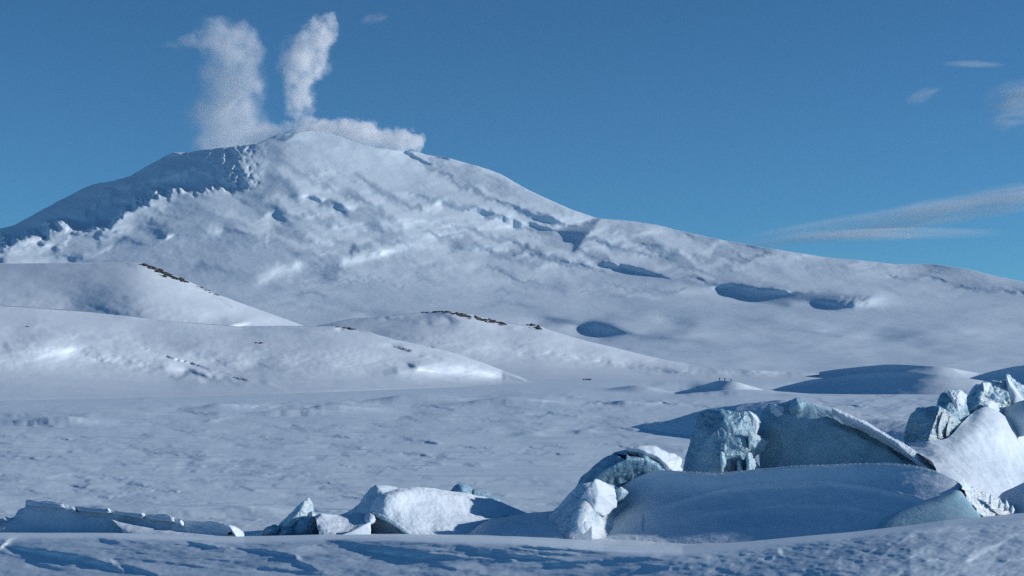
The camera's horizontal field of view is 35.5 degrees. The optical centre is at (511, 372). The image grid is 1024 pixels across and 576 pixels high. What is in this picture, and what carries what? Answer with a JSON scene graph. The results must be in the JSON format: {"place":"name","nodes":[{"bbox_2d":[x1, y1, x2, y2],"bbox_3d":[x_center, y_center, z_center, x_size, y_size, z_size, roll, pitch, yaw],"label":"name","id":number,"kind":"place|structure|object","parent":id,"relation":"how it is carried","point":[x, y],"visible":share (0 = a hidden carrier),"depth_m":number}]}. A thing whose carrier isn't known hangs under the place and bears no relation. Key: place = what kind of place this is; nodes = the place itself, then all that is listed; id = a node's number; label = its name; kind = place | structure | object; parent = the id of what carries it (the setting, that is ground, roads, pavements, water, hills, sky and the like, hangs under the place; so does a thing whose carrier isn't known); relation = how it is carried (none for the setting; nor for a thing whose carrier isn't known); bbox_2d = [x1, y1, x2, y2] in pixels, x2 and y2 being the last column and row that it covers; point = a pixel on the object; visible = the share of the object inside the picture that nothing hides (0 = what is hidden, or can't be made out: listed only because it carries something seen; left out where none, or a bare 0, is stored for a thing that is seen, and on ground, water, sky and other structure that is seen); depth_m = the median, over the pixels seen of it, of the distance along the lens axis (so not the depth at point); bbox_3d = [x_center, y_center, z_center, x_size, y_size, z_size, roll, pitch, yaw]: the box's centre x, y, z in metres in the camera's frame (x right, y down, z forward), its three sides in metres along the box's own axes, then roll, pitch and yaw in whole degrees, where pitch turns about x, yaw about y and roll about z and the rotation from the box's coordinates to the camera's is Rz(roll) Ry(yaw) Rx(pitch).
{"place":"outdoors","nodes":[
{"label":"outdoors","id":0,"kind":"place"},
{"bbox_2d":[0,262,303,326],"bbox_3d":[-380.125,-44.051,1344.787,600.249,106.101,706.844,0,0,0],"label":"hill","id":1,"kind":"structure","parent":0,"point":[134,289],"depth_m":1276.32},
{"bbox_2d":[139,263,188,282],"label":"rock outcrop","id":2,"kind":"object","parent":1,"relation":"on","point":[159,270],"visible":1,"depth_m":1370.25},
{"bbox_2d":[0,305,541,400],"bbox_3d":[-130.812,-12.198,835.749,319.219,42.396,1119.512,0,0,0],"label":"shore hill","id":3,"kind":"structure","parent":0,"point":[49,354],"depth_m":658.53},
{"bbox_2d":[336,326,356,329],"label":"rock outcrop","id":4,"kind":"object","parent":3,"relation":"on","point":[348,328],"visible":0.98,"depth_m":1001.86},
{"bbox_2d":[0,130,1023,373],"bbox_3d":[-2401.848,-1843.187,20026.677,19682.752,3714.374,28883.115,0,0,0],"label":"volcano","id":5,"kind":"structure","parent":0,"point":[310,228],"depth_m":20220.62},
{"bbox_2d":[0,374,1023,575],"bbox_3d":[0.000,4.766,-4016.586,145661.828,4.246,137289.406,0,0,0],"label":"sea ice","id":6,"kind":"structure","parent":0,"point":[252,467],"depth_m":91.87},
{"bbox_2d":[0,499,244,535],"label":"ice ledge","id":7,"kind":"object","parent":6,"relation":"on","point":[40,516],"visible":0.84,"depth_m":59.35},
{"bbox_2d":[111,520,213,535],"bbox_3d":[-12.237,5.954,57.443,6.372,1.138,2.199,0,0,19],"label":"snow apron","id":8,"kind":"object","parent":6,"relation":"on","point":[129,528],"visible":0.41,"depth_m":57.46},
{"bbox_2d":[261,524,279,534],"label":"ice block","id":9,"kind":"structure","parent":6,"relation":"on","point":[273,529],"depth_m":58.11},
{"bbox_2d":[277,526,294,534],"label":"ice block","id":10,"kind":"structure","parent":6,"relation":"on","point":[286,530],"depth_m":57.94},
{"bbox_2d":[278,498,313,528],"bbox_3d":[-7.977,5.255,59.069,0.978,1.196,1.930,0,0,40],"label":"ice finger","id":11,"kind":"object","parent":6,"relation":"on","point":[304,508],"visible":0.83,"depth_m":58.76},
{"bbox_2d":[293,515,317,534],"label":"ice block","id":12,"kind":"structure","parent":6,"relation":"on","point":[306,525],"depth_m":57.89},
{"bbox_2d":[307,511,315,517],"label":"ice block","id":13,"kind":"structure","parent":12,"relation":"on","point":[311,514],"depth_m":58.13},
{"bbox_2d":[314,512,366,534],"bbox_3d":[-6.229,5.798,58.314,1.991,1.411,4.526,0,0,-8],"label":"snow drift","id":14,"kind":"object","parent":6,"relation":"on","point":[329,524],"visible":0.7,"depth_m":57.65},
{"bbox_2d":[342,522,370,534],"bbox_3d":[-5.659,5.819,56.556,1.620,1.046,0.600,0,0,-32],"label":"snow wedge","id":15,"kind":"object","parent":6,"relation":"on","point":[365,529],"visible":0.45,"depth_m":56.48},
{"bbox_2d":[340,485,397,514],"bbox_3d":[-5.380,4.874,60.438,2.294,1.290,2.956,0,0,0],"label":"snow hump","id":16,"kind":"object","parent":6,"relation":"on","point":[370,496],"visible":0.57,"depth_m":59.85},
{"bbox_2d":[364,487,525,533],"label":"snow slab","id":17,"kind":"structure","parent":6,"relation":"on","point":[418,510],"depth_m":59.36},
{"bbox_2d":[450,483,473,494],"bbox_3d":[-1.989,4.727,63.504,1.003,0.708,1.826,0,0,0],"label":"ice boulder","id":18,"kind":"object","parent":6,"relation":"on","point":[465,488],"visible":0.64,"depth_m":62.90},
{"bbox_2d":[473,489,503,502],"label":"ice block","id":19,"kind":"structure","parent":6,"relation":"on","point":[477,492],"depth_m":63.44},
{"bbox_2d":[469,511,591,539],"bbox_3d":[0.508,6.780,62.575,5.720,3.644,12.141,0,0,0],"label":"shaded drift","id":20,"kind":"object","parent":6,"relation":"on","point":[538,524],"visible":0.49,"depth_m":58.40},
{"bbox_2d":[548,482,627,538],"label":"snow buttress","id":21,"kind":"structure","parent":6,"relation":"on","point":[573,515],"depth_m":58.06},
{"bbox_2d":[581,479,617,516],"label":"ice block","id":22,"kind":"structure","parent":21,"relation":"on","point":[599,496],"depth_m":58.57},
{"bbox_2d":[615,487,628,503],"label":"ice block","id":23,"kind":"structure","parent":21,"relation":"on","point":[622,493],"depth_m":59.55},
{"bbox_2d":[575,445,682,487],"bbox_3d":[4.482,4.049,62.552,4.751,2.450,2.711,0,0,-20],"label":"ice boulder","id":24,"kind":"object","parent":6,"relation":"on","point":[621,468],"visible":0.66,"depth_m":61.55},
{"bbox_2d":[675,381,762,393],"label":"ice hummock","id":25,"kind":"object","parent":6,"relation":"on","point":[721,385],"visible":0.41,"depth_m":473.23},
{"bbox_2d":[682,408,766,473],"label":"ice pinnacle","id":26,"kind":"object","parent":6,"relation":"on","point":[723,441],"visible":0.81,"depth_m":65.32},
{"bbox_2d":[632,400,908,441],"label":"ice hummock","id":27,"kind":"object","parent":6,"relation":"on","point":[892,426],"visible":0.3,"depth_m":150.07},
{"bbox_2d":[605,463,960,543],"bbox_3d":[9.182,6.073,60.580,15.365,5.653,11.982,0,0,18],"label":"wind carved drift","id":28,"kind":"object","parent":6,"relation":"on","point":[670,506],"visible":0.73,"depth_m":57.81},
{"bbox_2d":[683,463,932,474],"bbox_3d":[10.686,3.554,58.491,9.222,0.570,0.228,0,0,21],"label":"crest rime","id":29,"kind":"object","parent":28,"relation":"on","point":[810,466],"visible":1,"depth_m":58.44},
{"bbox_2d":[758,398,935,470],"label":"ice slab","id":30,"kind":"structure","parent":6,"relation":"on","point":[796,431],"depth_m":66.41},
{"bbox_2d":[772,372,985,394],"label":"ice hummock","id":31,"kind":"object","parent":6,"relation":"on","point":[900,383],"visible":0.71,"depth_m":460.03},
{"bbox_2d":[819,364,978,377],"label":"ice hummock","id":32,"kind":"object","parent":6,"relation":"on","point":[946,371],"visible":0.6,"depth_m":1330.80},
{"bbox_2d":[869,490,980,529],"bbox_3d":[13.989,4.795,53.442,4.660,1.533,3.254,0,0,-37],"label":"ice apron","id":33,"kind":"object","parent":6,"relation":"on","point":[953,504],"visible":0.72,"depth_m":53.20},
{"bbox_2d":[905,407,1023,497],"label":"snow drift","id":34,"kind":"object","parent":6,"relation":"on","point":[981,449],"visible":0.9,"depth_m":65.82},
{"bbox_2d":[902,406,961,456],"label":"ice block","id":35,"kind":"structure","parent":34,"relation":"on","point":[932,423],"depth_m":66.62},
{"bbox_2d":[936,389,969,421],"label":"ice block","id":36,"kind":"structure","parent":34,"relation":"on","point":[954,402],"depth_m":68.40},
{"bbox_2d":[966,374,1023,413],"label":"ice boulder","id":37,"kind":"object","parent":34,"relation":"on","point":[1000,396],"visible":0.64,"depth_m":71.22},
{"bbox_2d":[1002,400,1023,436],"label":"shaded hummock","id":38,"kind":"object","parent":34,"relation":"on","point":[1013,413],"visible":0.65,"depth_m":70.47},
{"bbox_2d":[960,479,1017,516],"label":"rubble ramp","id":39,"kind":"structure","parent":6,"relation":"on","point":[978,500],"depth_m":56.41},
{"bbox_2d":[970,365,1023,384],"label":"ice hummock","id":40,"kind":"object","parent":6,"relation":"on","point":[1016,373],"visible":0.33,"depth_m":551.29},
{"bbox_2d":[1003,500,1008,511],"bbox_3d":[17.387,4.681,56.236,0.148,0.438,0.632,0,0,28],"label":"ice splinter","id":41,"kind":"object","parent":6,"relation":"on","point":[1006,506],"visible":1,"depth_m":56.07},
{"bbox_2d":[999,482,1023,512],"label":"shaded hummock","id":42,"kind":"object","parent":6,"relation":"on","point":[1013,496],"visible":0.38,"depth_m":59.04},
{"bbox_2d":[0,0,1023,281],"label":"sky","id":43,"kind":"structure","parent":0,"point":[884,131]},
{"bbox_2d":[318,312,819,380],"bbox_3d":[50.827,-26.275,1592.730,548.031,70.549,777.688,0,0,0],"label":"hill","id":44,"kind":"structure","parent":0,"point":[526,352],"depth_m":1449.73},
{"bbox_2d":[421,311,456,313],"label":"rock outcrop","id":45,"kind":"object","parent":44,"relation":"on","point":[444,312],"visible":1,"depth_m":1593.11},
{"bbox_2d":[452,312,506,325],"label":"rock outcrop","id":46,"kind":"object","parent":44,"relation":"on","point":[477,318],"visible":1,"depth_m":1580.18},
{"bbox_2d":[526,323,541,329],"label":"rock outcrop","id":47,"kind":"object","parent":44,"relation":"on","point":[538,327],"visible":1,"depth_m":1646.60}
]}

